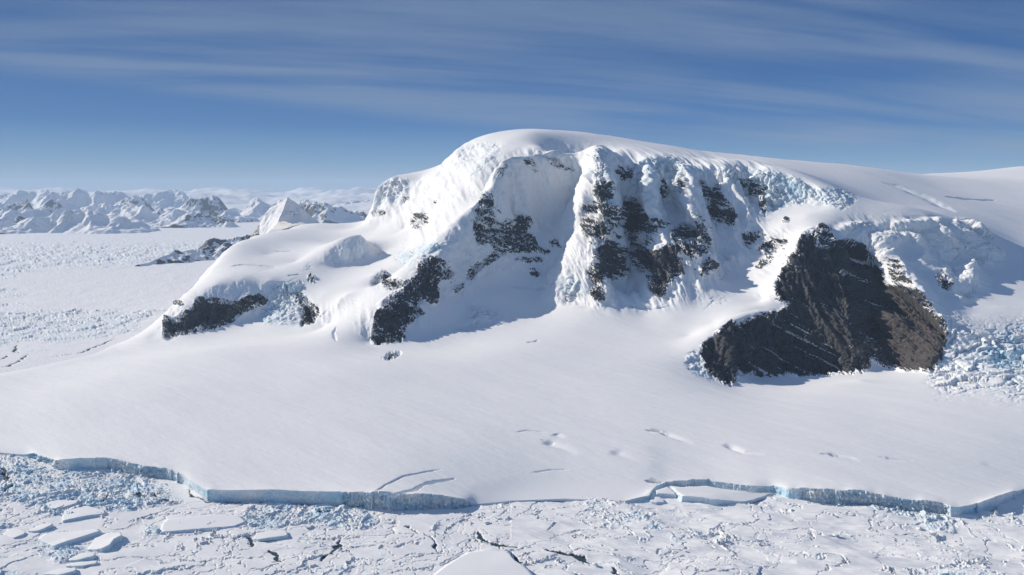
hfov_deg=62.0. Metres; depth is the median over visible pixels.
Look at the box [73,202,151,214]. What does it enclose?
distant mountain
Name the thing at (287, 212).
pyramid peak
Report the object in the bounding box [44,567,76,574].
ice slab
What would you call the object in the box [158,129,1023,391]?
mountain
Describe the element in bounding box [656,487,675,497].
ice slab
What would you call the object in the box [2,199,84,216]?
distant mountain
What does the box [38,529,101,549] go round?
ice slab
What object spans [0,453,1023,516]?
ice cliff
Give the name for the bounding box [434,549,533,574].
ice slab
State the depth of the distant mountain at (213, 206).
17172.67 m
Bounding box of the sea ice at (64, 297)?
[0,223,1023,574]
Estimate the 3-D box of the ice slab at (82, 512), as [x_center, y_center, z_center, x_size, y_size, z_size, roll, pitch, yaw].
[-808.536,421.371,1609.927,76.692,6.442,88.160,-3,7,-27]
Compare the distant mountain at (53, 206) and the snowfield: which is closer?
the snowfield
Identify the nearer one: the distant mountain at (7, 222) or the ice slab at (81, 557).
the ice slab at (81, 557)
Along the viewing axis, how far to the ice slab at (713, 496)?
1674.95 m
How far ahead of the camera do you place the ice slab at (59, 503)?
1639.92 m
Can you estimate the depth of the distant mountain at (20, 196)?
22883.71 m
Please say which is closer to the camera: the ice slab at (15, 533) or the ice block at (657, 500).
the ice slab at (15, 533)
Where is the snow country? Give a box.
[0,187,377,222]
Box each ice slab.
[3,529,25,538]
[29,523,52,532]
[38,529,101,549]
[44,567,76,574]
[45,499,78,509]
[61,504,106,522]
[66,561,97,567]
[69,552,95,561]
[87,532,122,551]
[159,514,246,534]
[253,530,287,541]
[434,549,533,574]
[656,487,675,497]
[671,486,774,505]
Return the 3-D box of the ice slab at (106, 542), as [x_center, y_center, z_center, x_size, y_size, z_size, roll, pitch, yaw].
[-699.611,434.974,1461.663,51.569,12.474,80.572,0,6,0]
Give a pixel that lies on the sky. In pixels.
(268, 96)
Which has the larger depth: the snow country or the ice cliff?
the snow country
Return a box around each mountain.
[0,189,69,208]
[0,208,52,218]
[0,210,160,233]
[0,215,25,229]
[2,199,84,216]
[32,188,128,209]
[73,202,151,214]
[104,205,204,226]
[113,195,164,211]
[142,190,188,211]
[152,195,259,221]
[154,210,238,227]
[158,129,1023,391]
[228,197,282,217]
[299,199,366,222]
[330,199,372,205]
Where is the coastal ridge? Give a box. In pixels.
[136,234,250,265]
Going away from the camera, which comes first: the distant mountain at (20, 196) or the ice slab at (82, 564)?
the ice slab at (82, 564)
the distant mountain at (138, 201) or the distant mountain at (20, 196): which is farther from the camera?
the distant mountain at (20, 196)
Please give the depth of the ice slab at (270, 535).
1487.47 m
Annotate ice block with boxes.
[650,497,664,503]
[924,532,936,536]
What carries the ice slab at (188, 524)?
on the sea ice at (64, 297)
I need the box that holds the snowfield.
[0,318,1023,506]
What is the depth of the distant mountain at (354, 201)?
23819.72 m
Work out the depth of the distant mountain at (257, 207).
19581.13 m
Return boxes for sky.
[0,0,1023,192]
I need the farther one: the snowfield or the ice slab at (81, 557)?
the snowfield
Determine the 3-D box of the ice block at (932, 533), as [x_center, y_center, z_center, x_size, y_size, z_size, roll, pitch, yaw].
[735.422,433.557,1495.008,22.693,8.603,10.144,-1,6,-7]
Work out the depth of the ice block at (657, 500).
1659.02 m
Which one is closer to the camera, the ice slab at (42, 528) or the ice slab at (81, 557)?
the ice slab at (81, 557)
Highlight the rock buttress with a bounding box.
[697,223,951,388]
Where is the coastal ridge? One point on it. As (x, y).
(212, 248)
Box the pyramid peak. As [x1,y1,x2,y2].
[250,197,318,237]

